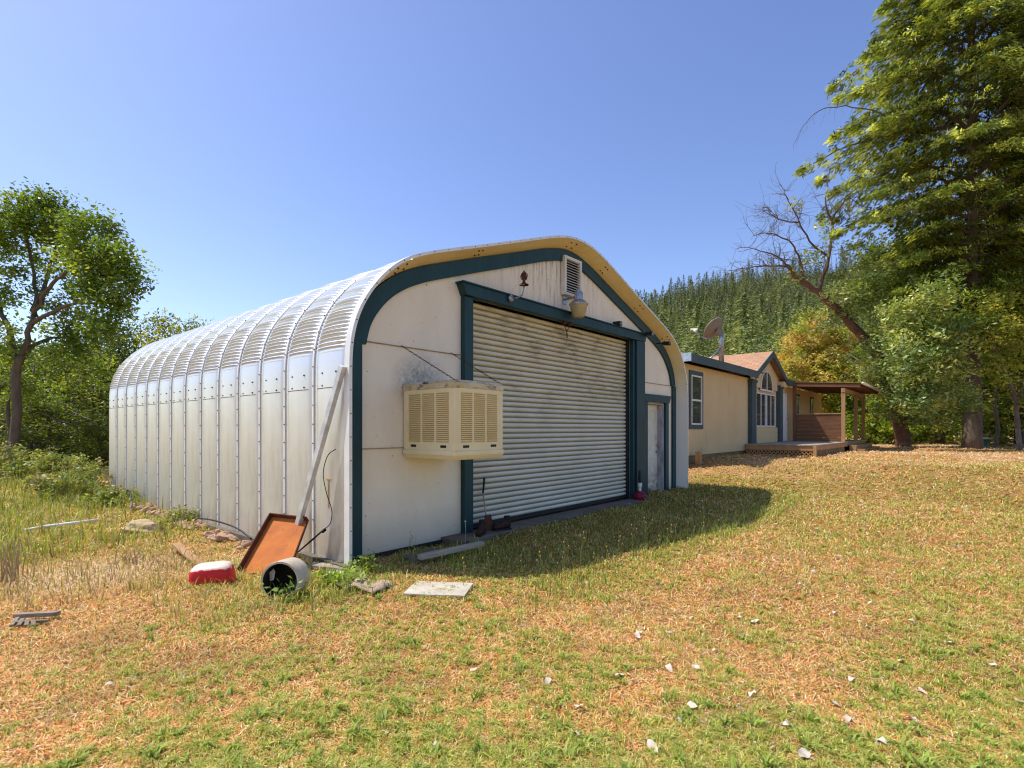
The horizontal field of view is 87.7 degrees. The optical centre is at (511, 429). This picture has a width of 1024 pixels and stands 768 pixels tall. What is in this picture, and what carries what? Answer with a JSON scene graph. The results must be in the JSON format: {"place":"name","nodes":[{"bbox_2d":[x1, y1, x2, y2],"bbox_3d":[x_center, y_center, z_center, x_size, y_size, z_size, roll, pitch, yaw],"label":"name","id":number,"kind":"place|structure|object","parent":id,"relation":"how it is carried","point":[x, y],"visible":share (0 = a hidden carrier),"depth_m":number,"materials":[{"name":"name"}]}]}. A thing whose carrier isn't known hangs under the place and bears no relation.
{"place":"outdoors","nodes":[
{"label":"outdoors","id":0,"kind":"place"},
{"bbox_2d":[3,271,1013,436],"bbox_3d":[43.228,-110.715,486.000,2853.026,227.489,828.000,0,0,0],"label":"hill","id":1,"kind":"structure","parent":0,"point":[797,296],"depth_m":492.23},
{"bbox_2d":[658,296,677,337],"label":"conifer tree","id":2,"kind":"object","parent":1,"relation":"on","point":[664,310],"visible":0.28,"depth_m":149.51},
{"bbox_2d":[672,309,685,347],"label":"conifer tree","id":3,"kind":"object","parent":1,"relation":"on","point":[676,320],"visible":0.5,"depth_m":263.89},
{"bbox_2d":[675,314,700,351],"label":"conifer tree","id":4,"kind":"object","parent":1,"relation":"on","point":[682,333],"visible":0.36,"depth_m":218.84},
{"bbox_2d":[679,297,703,355],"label":"conifer tree","id":5,"kind":"object","parent":1,"relation":"on","point":[689,306],"visible":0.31,"depth_m":119.24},
{"bbox_2d":[682,305,710,356],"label":"conifer tree","id":6,"kind":"object","parent":1,"relation":"on","point":[697,313],"visible":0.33,"depth_m":102.69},
{"bbox_2d":[689,300,708,354],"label":"conifer tree","id":7,"kind":"object","parent":1,"relation":"on","point":[697,325],"visible":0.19,"depth_m":159.53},
{"bbox_2d":[690,296,709,356],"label":"conifer tree","id":8,"kind":"object","parent":1,"relation":"on","point":[699,299],"visible":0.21,"depth_m":190.65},
{"bbox_2d":[688,321,714,356],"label":"conifer tree","id":9,"kind":"object","parent":1,"relation":"on","point":[700,338],"visible":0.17,"depth_m":110.67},
{"bbox_2d":[698,292,714,348],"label":"conifer tree","id":10,"kind":"object","parent":1,"relation":"on","point":[706,298],"visible":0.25,"depth_m":243.68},
{"bbox_2d":[698,301,715,352],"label":"conifer tree","id":11,"kind":"object","parent":1,"relation":"on","point":[704,303],"visible":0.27,"depth_m":215.13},
{"bbox_2d":[707,334,739,355],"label":"conifer tree","id":12,"kind":"object","parent":1,"relation":"on","point":[728,346],"visible":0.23,"depth_m":156.13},
{"bbox_2d":[713,322,738,354],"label":"conifer tree","id":13,"kind":"object","parent":1,"relation":"on","point":[724,329],"visible":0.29,"depth_m":200.22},
{"bbox_2d":[718,297,738,354],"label":"conifer tree","id":14,"kind":"object","parent":1,"relation":"on","point":[729,310],"visible":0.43,"depth_m":208.99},
{"bbox_2d":[729,291,746,339],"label":"conifer tree","id":15,"kind":"object","parent":1,"relation":"on","point":[738,298],"visible":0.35,"depth_m":288.64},
{"bbox_2d":[726,292,763,354],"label":"conifer tree","id":16,"kind":"object","parent":1,"relation":"on","point":[743,308],"visible":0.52,"depth_m":96.42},
{"bbox_2d":[741,304,762,353],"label":"conifer tree","id":17,"kind":"object","parent":1,"relation":"on","point":[752,322],"visible":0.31,"depth_m":126.49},
{"bbox_2d":[739,313,776,353],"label":"conifer tree","id":18,"kind":"object","parent":1,"relation":"on","point":[757,333],"visible":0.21,"depth_m":154.94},
{"bbox_2d":[748,293,775,351],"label":"conifer tree","id":19,"kind":"object","parent":1,"relation":"on","point":[761,308],"visible":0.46,"depth_m":138.12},
{"bbox_2d":[635,242,897,344],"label":"forest","id":20,"kind":"object","parent":1,"relation":"on","point":[727,287],"visible":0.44,"depth_m":431.76,"materials":[{"name":"plant"}]},
{"bbox_2d":[759,304,777,351],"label":"conifer tree","id":21,"kind":"object","parent":1,"relation":"on","point":[767,315],"visible":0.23,"depth_m":191.26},
{"bbox_2d":[762,311,789,353],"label":"conifer tree","id":22,"kind":"object","parent":1,"relation":"on","point":[776,314],"visible":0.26,"depth_m":210.72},
{"bbox_2d":[765,302,794,373],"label":"conifer tree","id":23,"kind":"object","parent":1,"relation":"on","point":[782,316],"visible":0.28,"depth_m":128.41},
{"bbox_2d":[786,290,808,360],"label":"conifer tree","id":24,"kind":"object","parent":1,"relation":"on","point":[799,299],"visible":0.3,"depth_m":132.74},
{"bbox_2d":[0,0,1018,427],"label":"sky","id":25,"kind":"structure","parent":0,"point":[258,153],"materials":[{"name":"blue"}]},
{"bbox_2d":[0,435,1023,767],"bbox_3d":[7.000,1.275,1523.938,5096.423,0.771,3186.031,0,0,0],"label":"ground","id":26,"kind":"structure","parent":0,"point":[726,467],"depth_m":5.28,"materials":[{"name":"plant"}]},
{"bbox_2d":[4,358,12,462],"bbox_3d":[-20.275,-0.732,21.511,0.364,4.621,0.193,0,0,-10],"label":"sapling trunk","id":27,"kind":"object","parent":26,"relation":"on","point":[7,417],"visible":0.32,"depth_m":21.44,"materials":[{"name":"brown plant"}]},
{"bbox_2d":[0,538,35,587],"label":"dry stalks","id":28,"kind":"object","parent":26,"relation":"on","point":[5,572],"visible":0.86,"depth_m":5.68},
{"bbox_2d":[9,610,60,626],"bbox_3d":[-3.965,1.558,4.382,0.335,0.062,0.225,0,0,0],"label":"slatted board","id":29,"kind":"object","parent":26,"relation":"on","point":[21,616],"visible":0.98,"depth_m":4.41,"materials":[{"name":"grey wood"}]},
{"bbox_2d":[0,329,74,459],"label":"broadleaf tree","id":30,"kind":"object","parent":26,"relation":"on","point":[24,369],"visible":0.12,"depth_m":26.27,"materials":[{"name":"green plant"}]},
{"bbox_2d":[0,441,77,479],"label":"bramble bush","id":31,"kind":"object","parent":26,"relation":"on","point":[38,463],"visible":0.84,"depth_m":15.35,"materials":[{"name":"green plant"}]},
{"bbox_2d":[0,342,94,452],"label":"broadleaf tree","id":32,"kind":"object","parent":26,"relation":"on","point":[23,387],"visible":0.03,"depth_m":32.41,"materials":[{"name":"green plant"}]},
{"bbox_2d":[0,390,95,462],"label":"broadleaf tree","id":33,"kind":"object","parent":26,"relation":"on","point":[34,431],"visible":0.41,"depth_m":23.14,"materials":[{"name":"green plant"}]},
{"bbox_2d":[43,364,52,450],"bbox_3d":[-20.875,-0.608,24.009,0.438,4.642,0.203,0,0,0],"label":"sapling trunk","id":34,"kind":"object","parent":26,"relation":"on","point":[46,387],"visible":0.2,"depth_m":23.96,"materials":[{"name":"brown plant"}]},
{"bbox_2d":[3,338,95,445],"bbox_3d":[-34.117,-2.035,39.942,10.562,9.679,10.120,0,0,-14],"label":"broadleaf tree","id":35,"kind":"object","parent":26,"relation":"on","point":[43,368],"visible":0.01,"depth_m":38.87,"materials":[{"name":"green plant"}]},
{"bbox_2d":[6,346,110,455],"bbox_3d":[-22.436,-0.961,27.524,5.559,7.112,6.275,0,0,0],"label":"broadleaf tree","id":36,"kind":"object","parent":26,"relation":"on","point":[81,368],"visible":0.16,"depth_m":26.66,"materials":[{"name":"green plant"}]},
{"bbox_2d":[24,519,98,530],"bbox_3d":[-6.895,1.468,8.177,0.882,0.100,0.058,0,0,-37],"label":"pale pipe","id":37,"kind":"object","parent":26,"relation":"on","point":[69,523],"visible":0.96,"depth_m":8.19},
{"bbox_2d":[18,465,112,498],"bbox_3d":[-9.965,1.188,11.980,1.711,0.748,1.963,0,0,0],"label":"bramble bush","id":38,"kind":"object","parent":26,"relation":"on","point":[43,481],"visible":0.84,"depth_m":11.62,"materials":[{"name":"green plant"}]},
{"bbox_2d":[23,454,108,479],"bbox_3d":[-13.561,1.230,16.488,2.284,0.929,1.839,0,0,-26],"label":"bramble bush","id":39,"kind":"object","parent":26,"relation":"on","point":[83,462],"visible":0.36,"depth_m":16.48,"materials":[{"name":"green plant"}]},
{"bbox_2d":[50,453,94,500],"bbox_3d":[-9.527,1.037,11.426,0.758,1.044,0.804,0,0,35],"label":"tall weed","id":40,"kind":"object","parent":26,"relation":"on","point":[71,482],"visible":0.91,"depth_m":11.49,"materials":[{"name":"green plant"}]},
{"bbox_2d":[35,379,110,470],"bbox_3d":[-17.152,0.046,22.732,5.003,4.409,5.648,0,0,-26],"label":"bush","id":41,"kind":"object","parent":26,"relation":"on","point":[96,427],"visible":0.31,"depth_m":22.18,"materials":[{"name":"green plant"}]},
{"bbox_2d":[0,176,161,462],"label":"oak tree","id":42,"kind":"object","parent":26,"relation":"on","point":[111,263],"visible":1,"depth_m":19.89,"materials":[{"name":"green plant"}]},
{"bbox_2d":[26,317,139,455],"bbox_3d":[-21.641,-1.686,28.458,5.003,9.104,5.648,0,0,14],"label":"broadleaf tree","id":43,"kind":"object","parent":26,"relation":"on","point":[124,355],"visible":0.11,"depth_m":28.46,"materials":[{"name":"green plant"}]},
{"bbox_2d":[23,333,146,449],"bbox_3d":[-23.133,-1.632,31.052,7.922,8.562,7.590,0,0,-6],"label":"broadleaf tree","id":44,"kind":"object","parent":26,"relation":"on","point":[95,366],"visible":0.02,"depth_m":30.28,"materials":[{"name":"green plant"}]},
{"bbox_2d":[72,483,142,509],"bbox_3d":[-8.071,1.387,10.989,1.133,0.566,1.543,0,0,0],"label":"bramble bush","id":45,"kind":"object","parent":26,"relation":"on","point":[114,492],"visible":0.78,"depth_m":10.56,"materials":[{"name":"green plant"}]},
{"bbox_2d":[109,547,144,566],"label":"dry stalks","id":46,"kind":"object","parent":26,"relation":"on","point":[135,556],"visible":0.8,"depth_m":6.28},
{"bbox_2d":[88,307,182,418],"bbox_3d":[-19.888,-2.265,29.780,5.998,9.049,6.153,0,0,16],"label":"broadleaf tree","id":47,"kind":"object","parent":26,"relation":"on","point":[164,327],"visible":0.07,"depth_m":28.68,"materials":[{"name":"green plant"}]},
{"bbox_2d":[120,519,163,533],"bbox_3d":[-5.625,1.534,8.162,0.600,0.289,0.381,7,-1,-11],"label":"tan rock","id":48,"kind":"object","parent":26,"relation":"on","point":[150,524],"visible":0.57,"depth_m":8.05,"materials":[{"name":"stone"}]},
{"bbox_2d":[148,548,196,571],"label":"dry stalks","id":49,"kind":"object","parent":26,"relation":"on","point":[173,559],"visible":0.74,"depth_m":6.13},
{"bbox_2d":[146,502,199,528],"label":"bramble bush","id":50,"kind":"object","parent":26,"relation":"on","point":[178,513],"visible":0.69,"depth_m":8.76,"materials":[{"name":"green plant"}]},
{"bbox_2d":[154,317,193,336],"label":"broadleaf tree","id":51,"kind":"object","parent":26,"relation":"on","point":[177,331],"visible":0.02,"depth_m":33.09,"materials":[{"name":"green plant"}]},
{"bbox_2d":[172,542,204,564],"bbox_3d":[-3.885,1.525,6.425,0.108,0.027,1.332,0,3,-44],"label":"wooden plank","id":52,"kind":"object","parent":26,"relation":"on","point":[181,546],"visible":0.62,"depth_m":6.51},
{"bbox_2d":[176,313,213,332],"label":"broadleaf tree","id":53,"kind":"object","parent":26,"relation":"on","point":[195,322],"visible":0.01,"depth_m":35.91,"materials":[{"name":"green plant"}]},
{"bbox_2d":[188,561,236,585],"bbox_3d":[-3.074,1.506,5.466,0.448,0.250,0.304,-4,7,-14],"label":"plastic tub","id":54,"kind":"object","parent":26,"relation":"on","point":[219,570],"visible":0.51,"depth_m":5.37,"materials":[{"name":"plastic"}]},
{"bbox_2d":[213,535,227,541],"bbox_3d":[-4.152,1.567,7.602,0.146,0.106,0.204,-7,-24,19],"label":"broken brick","id":55,"kind":"object","parent":26,"relation":"on","point":[219,538],"visible":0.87,"depth_m":7.54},
{"bbox_2d":[193,518,251,539],"bbox_3d":[-4.367,1.444,7.913,1.960,0.190,0.093,0,0,39],"label":"black hose","id":56,"kind":"object","parent":26,"relation":"on","point":[247,535],"visible":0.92,"depth_m":7.74,"materials":[{"name":"rubber"}]},
{"bbox_2d":[156,507,355,570],"bbox_3d":[-2.741,1.640,12.930,10.470,0.280,9.470,0,0,41],"label":"foundation","id":57,"kind":"object","parent":26,"relation":"on","point":[242,536],"visible":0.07,"depth_m":6.55,"materials":[{"name":"concrete"}]},
{"bbox_2d":[109,235,687,565],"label":"steel shed","id":58,"kind":"structure","parent":57,"relation":"on","point":[221,420],"depth_m":8.33,"materials":[{"name":"silver metal"}]},
{"bbox_2d":[323,449,335,528],"bbox_3d":[-2.104,0.690,6.116,0.193,0.928,0.037,0,0,27],"label":"black cable","id":59,"kind":"object","parent":58,"relation":"hanging from","point":[325,488],"visible":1,"depth_m":6.13,"materials":[{"name":"rubber"}]},
{"bbox_2d":[401,346,503,459],"bbox_3d":[-0.766,-0.354,6.856,0.977,1.448,0.906,0,0,41],"label":"evaporative cooler","id":60,"kind":"object","parent":58,"relation":"attached to","point":[454,419],"visible":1,"depth_m":6.54,"materials":[{"name":"beige plastic"}]},
{"bbox_2d":[509,271,528,301],"bbox_3d":[0.103,-2.201,8.179,0.314,0.470,0.165,0,0,15],"label":"gooseneck lamp","id":61,"kind":"object","parent":58,"relation":"attached to","point":[524,275],"visible":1,"depth_m":8.15,"materials":[{"name":"white paint"}]},
{"bbox_2d":[473,303,626,528],"bbox_3d":[0.876,-0.209,9.667,0.070,3.378,4.800,0,0,41],"label":"roller door","id":62,"kind":"structure","parent":58,"relation":"in","point":[564,398],"depth_m":9.40,"materials":[{"name":"metal"}]},
{"bbox_2d":[563,289,587,317],"bbox_3d":[1.109,-2.218,9.431,0.472,0.496,0.333,0,0,18],"label":"barn light","id":63,"kind":"object","parent":58,"relation":"attached to","point":[578,304],"visible":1,"depth_m":9.33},
{"bbox_2d":[648,405,658,491],"bbox_3d":[3.215,0.450,12.450,0.119,2.040,0.870,0,0,41],"label":"entry door","id":64,"kind":"structure","parent":58,"relation":"in","point":[652,409],"depth_m":12.59,"materials":[{"name":"white paint"}]},
{"bbox_2d":[237,513,308,573],"bbox_3d":[-2.682,1.304,6.143,0.615,0.584,0.628,0,0,10],"label":"rusty tray","id":65,"kind":"object","parent":26,"relation":"on","point":[278,537],"visible":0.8,"depth_m":6.16,"materials":[{"name":"metal"}]},
{"bbox_2d":[261,557,309,598],"bbox_3d":[-2.166,1.427,5.104,0.378,0.375,0.277,0,0,0],"label":"metal drum","id":66,"kind":"object","parent":26,"relation":"on","point":[296,569],"visible":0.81,"depth_m":5.11,"materials":[{"name":"metal"}]},
{"bbox_2d":[259,575,312,604],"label":"leafy weed","id":67,"kind":"object","parent":26,"relation":"on","point":[279,595],"visible":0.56,"depth_m":4.89,"materials":[{"name":"green plant"}]},
{"bbox_2d":[295,365,346,525],"bbox_3d":[-2.308,0.453,6.219,1.007,2.352,0.066,0,0,30],"label":"plank","id":68,"kind":"object","parent":26,"relation":"on","point":[324,431],"visible":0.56,"depth_m":6.14,"materials":[{"name":"metal"}]},
{"bbox_2d":[306,562,342,570],"bbox_3d":[-2.095,1.568,6.070,0.522,0.040,0.148,0,0,20],"label":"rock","id":69,"kind":"object","parent":26,"relation":"on","point":[313,565],"visible":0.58,"depth_m":6.05,"materials":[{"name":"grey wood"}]},
{"bbox_2d":[310,565,370,591],"bbox_3d":[-1.724,1.571,5.461,0.646,0.373,0.568,0,0,20],"label":"leafy weed","id":70,"kind":"object","parent":26,"relation":"on","point":[332,575],"visible":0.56,"depth_m":5.42,"materials":[{"name":"green plant"}]},
{"bbox_2d":[327,576,393,593],"bbox_3d":[-1.527,1.571,5.418,0.651,0.082,0.338,0,0,30],"label":"warped sheet","id":71,"kind":"object","parent":26,"relation":"on","point":[360,583],"visible":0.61,"depth_m":5.33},
{"bbox_2d":[343,548,382,573],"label":"leafy weed","id":72,"kind":"object","parent":26,"relation":"on","point":[365,558],"visible":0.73,"depth_m":5.91,"materials":[{"name":"green plant"}]},
{"bbox_2d":[403,581,473,596],"bbox_3d":[-0.720,1.583,5.280,0.605,0.020,0.428,0,0,8],"label":"pale board","id":73,"kind":"object","parent":26,"relation":"on","point":[460,589],"visible":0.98,"depth_m":5.23,"materials":[{"name":"wood"}]},
{"bbox_2d":[399,541,484,563],"bbox_3d":[-0.856,1.530,6.662,0.504,0.160,0.984,0,0,41],"label":"timber step","id":74,"kind":"object","parent":26,"relation":"on","point":[422,556],"visible":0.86,"depth_m":6.47,"materials":[{"name":"grey wood"}]},
{"bbox_2d":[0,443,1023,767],"bbox_3d":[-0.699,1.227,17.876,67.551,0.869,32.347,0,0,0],"label":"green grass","id":75,"kind":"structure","parent":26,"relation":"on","point":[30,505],"depth_m":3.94,"materials":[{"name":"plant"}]},
{"bbox_2d":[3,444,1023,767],"bbox_3d":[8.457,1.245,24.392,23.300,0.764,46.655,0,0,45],"label":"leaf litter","id":76,"kind":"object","parent":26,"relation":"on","point":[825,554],"visible":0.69,"depth_m":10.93,"materials":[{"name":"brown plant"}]},
{"bbox_2d":[34,514,1023,767],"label":"lawn weeds","id":77,"kind":"object","parent":26,"relation":"on","point":[810,718],"visible":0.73,"depth_m":2.86,"materials":[{"name":"green plant"}]},
{"bbox_2d":[441,499,644,546],"bbox_3d":[1.097,1.613,9.510,0.450,0.235,5.950,0,0,41],"label":"concrete apron","id":78,"kind":"object","parent":26,"relation":"on","point":[490,534],"visible":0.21,"depth_m":8.62,"materials":[{"name":"concrete"}]},
{"bbox_2d":[475,519,485,536],"bbox_3d":[-0.444,1.395,7.522,0.100,0.200,0.295,0,0,12],"label":"work boot","id":79,"kind":"object","parent":78,"relation":"on","point":[480,532],"visible":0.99,"depth_m":7.50,"materials":[{"name":"leather"}]},
{"bbox_2d":[482,477,492,530],"bbox_3d":[-0.403,1.109,7.924,0.194,0.761,0.169,0,0,41],"label":"shovel","id":80,"kind":"object","parent":78,"relation":"on","point":[488,524],"visible":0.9,"depth_m":7.90,"materials":[{"name":"brown wood"}]},
{"bbox_2d":[492,515,511,530],"bbox_3d":[-0.151,1.395,7.902,0.295,0.200,0.100,0,0,-32],"label":"work boot","id":81,"kind":"object","parent":78,"relation":"on","point":[504,523],"visible":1,"depth_m":7.89,"materials":[{"name":"leather"}]},
{"bbox_2d":[633,470,646,499],"bbox_3d":[2.719,1.200,11.327,0.280,0.660,0.280,0,0,41],"label":"red jug","id":82,"kind":"object","parent":78,"relation":"on","point":[639,494],"visible":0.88,"depth_m":11.28,"materials":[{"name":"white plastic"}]},
{"bbox_2d":[646,738,657,753],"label":"fallen leaf","id":83,"kind":"object","parent":26,"relation":"on","point":[650,743],"visible":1,"depth_m":2.68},
{"bbox_2d":[695,451,701,464],"bbox_3d":[5.502,1.021,15.713,0.160,0.718,0.160,0,0,41],"label":"short post","id":84,"kind":"object","parent":26,"relation":"on","point":[698,457],"visible":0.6,"depth_m":15.65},
{"bbox_2d":[681,351,829,463],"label":"ranch house","id":85,"kind":"structure","parent":26,"relation":"on","point":[737,403],"depth_m":19.41,"materials":[{"name":"beige"}]},
{"bbox_2d":[689,370,702,428],"bbox_3d":[5.592,-0.875,16.155,0.042,1.750,1.070,0,0,41],"label":"window","id":86,"kind":"structure","parent":85,"relation":"in","point":[695,377],"depth_m":16.11,"materials":[{"name":"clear glass"}]},
{"bbox_2d":[690,318,723,361],"bbox_3d":[6.601,-2.868,17.597,1.018,1.596,0.980,0,0,-15],"label":"satellite dish","id":87,"kind":"object","parent":85,"relation":"attached to","point":[713,328],"visible":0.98,"depth_m":17.60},
{"bbox_2d":[757,392,765,426],"bbox_3d":[9.830,-0.760,21.051,0.041,1.340,1.300,0,0,41],"label":"window","id":88,"kind":"structure","parent":85,"relation":"in","point":[761,397],"depth_m":21.14,"materials":[{"name":"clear glass"}]},
{"bbox_2d":[760,371,772,392],"bbox_3d":[10.300,-1.934,21.545,0.040,0.827,1.720,0,0,41],"label":"window","id":89,"kind":"structure","parent":85,"relation":"in","point":[766,384],"depth_m":21.51,"materials":[{"name":"clear glass"}]},
{"bbox_2d":[766,394,774,426],"bbox_3d":[10.721,-0.760,22.093,0.041,1.340,1.240,0,0,41],"label":"window","id":90,"kind":"structure","parent":85,"relation":"in","point":[770,399],"depth_m":22.07,"materials":[{"name":"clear glass"}]},
{"bbox_2d":[783,393,786,440],"bbox_3d":[12.151,-0.530,23.777,0.045,2.120,0.800,0,0,41],"label":"front door","id":91,"kind":"structure","parent":85,"relation":"in","point":[784,395],"depth_m":23.71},
{"bbox_2d":[798,748,810,757],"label":"fallen leaf","id":92,"kind":"object","parent":26,"relation":"on","point":[803,752],"visible":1,"depth_m":2.59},
{"bbox_2d":[745,440,879,457],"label":"wooden deck","id":93,"kind":"structure","parent":26,"relation":"on","point":[804,448],"depth_m":19.43,"materials":[{"name":"brown wood"}]},
{"bbox_2d":[793,382,881,441],"bbox_3d":[15.505,-0.792,25.349,2.890,2.675,6.160,0,0,41],"label":"porch cover","id":94,"kind":"object","parent":93,"relation":"on","point":[814,427],"visible":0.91,"depth_m":23.44,"materials":[{"name":"brown wood"}]},
{"bbox_2d":[775,306,863,433],"bbox_3d":[20.733,-3.703,36.553,7.241,9.822,5.531,0,0,0],"label":"autumn tinged tree","id":95,"kind":"object","parent":26,"relation":"on","point":[811,365],"visible":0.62,"depth_m":35.99,"materials":[{"name":"yellow plant"}]},
{"bbox_2d":[821,381,870,439],"bbox_3d":[21.795,-1.099,35.258,3.635,4.277,3.949,0,0,35],"label":"green bush","id":96,"kind":"object","parent":26,"relation":"on","point":[849,406],"visible":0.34,"depth_m":34.58,"materials":[{"name":"green plant"}]},
{"bbox_2d":[835,341,880,433],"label":"woodland tree","id":97,"kind":"object","parent":26,"relation":"on","point":[853,353],"visible":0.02,"depth_m":61.68,"materials":[{"name":"green plant"}]},
{"bbox_2d":[714,160,1005,446],"bbox_3d":[19.200,-6.886,26.098,16.577,16.028,9.194,0,0,-11],"label":"madrone tree","id":98,"kind":"object","parent":26,"relation":"on","point":[910,391],"visible":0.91,"depth_m":26.19,"materials":[{"name":"green plant"}]},
{"bbox_2d":[842,312,893,438],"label":"woodland tree","id":99,"kind":"object","parent":26,"relation":"on","point":[859,360],"visible":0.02,"depth_m":50.56,"materials":[{"name":"green plant"}]},
{"bbox_2d":[846,395,927,443],"bbox_3d":[22.864,-0.517,32.873,4.136,3.804,4.390,0,0,0],"label":"green bush","id":100,"kind":"object","parent":26,"relation":"on","point":[870,432],"visible":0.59,"depth_m":32.92,"materials":[{"name":"green plant"}]},
{"bbox_2d":[791,0,1023,448],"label":"fir tree","id":101,"kind":"object","parent":26,"relation":"on","point":[932,23],"visible":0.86,"depth_m":24.92,"materials":[{"name":"green plant"}]},
{"bbox_2d":[862,258,965,441],"bbox_3d":[33.964,-6.122,42.177,9.416,17.268,10.420,0,0,0],"label":"woodland tree","id":102,"kind":"object","parent":26,"relation":"on","point":[951,439],"depth_m":38.89,"materials":[{"name":"green plant"}]},
{"bbox_2d":[911,414,959,442],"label":"green bush","id":103,"kind":"object","parent":26,"relation":"on","point":[926,435],"visible":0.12,"depth_m":36.31,"materials":[{"name":"green plant"}]},
{"bbox_2d":[850,211,1023,445],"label":"woodland tree","id":104,"kind":"object","parent":26,"relation":"on","point":[939,437],"visible":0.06,"depth_m":30.67,"materials":[{"name":"green plant"}]},
{"bbox_2d":[945,285,1023,450],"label":"young maple","id":105,"kind":"object","parent":26,"relation":"on","point":[1013,325],"visible":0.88,"depth_m":23.06,"materials":[{"name":"green plant"}]},
{"bbox_2d":[956,373,1013,441],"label":"woodland tree","id":106,"kind":"object","parent":26,"relation":"on","point":[1012,437],"visible":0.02,"depth_m":37.94,"materials":[{"name":"green plant"}]},
{"bbox_2d":[948,21,1023,354],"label":"fir tree","id":107,"kind":"object","parent":26,"relation":"on","point":[964,260],"visible":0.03,"depth_m":30.27,"materials":[{"name":"green plant"}]},
{"bbox_2d":[949,263,1023,443],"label":"woodland tree","id":108,"kind":"object","parent":26,"relation":"on","point":[1022,428],"visible":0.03,"depth_m":33.48,"materials":[{"name":"green plant"}]},
{"bbox_2d":[961,346,1023,430],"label":"woodland tree","id":109,"kind":"object","parent":26,"relation":"on","point":[1007,400],"visible":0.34,"depth_m":29.60,"materials":[{"name":"green plant"}]},
{"bbox_2d":[991,387,1000,447],"bbox_3d":[24.936,-0.515,27.509,0.487,3.312,0.261,0,0,0],"label":"sapling trunk","id":110,"kind":"object","parent":26,"relation":"on","point":[997,434],"visible":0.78,"depth_m":27.45,"materials":[{"name":"brown plant"}]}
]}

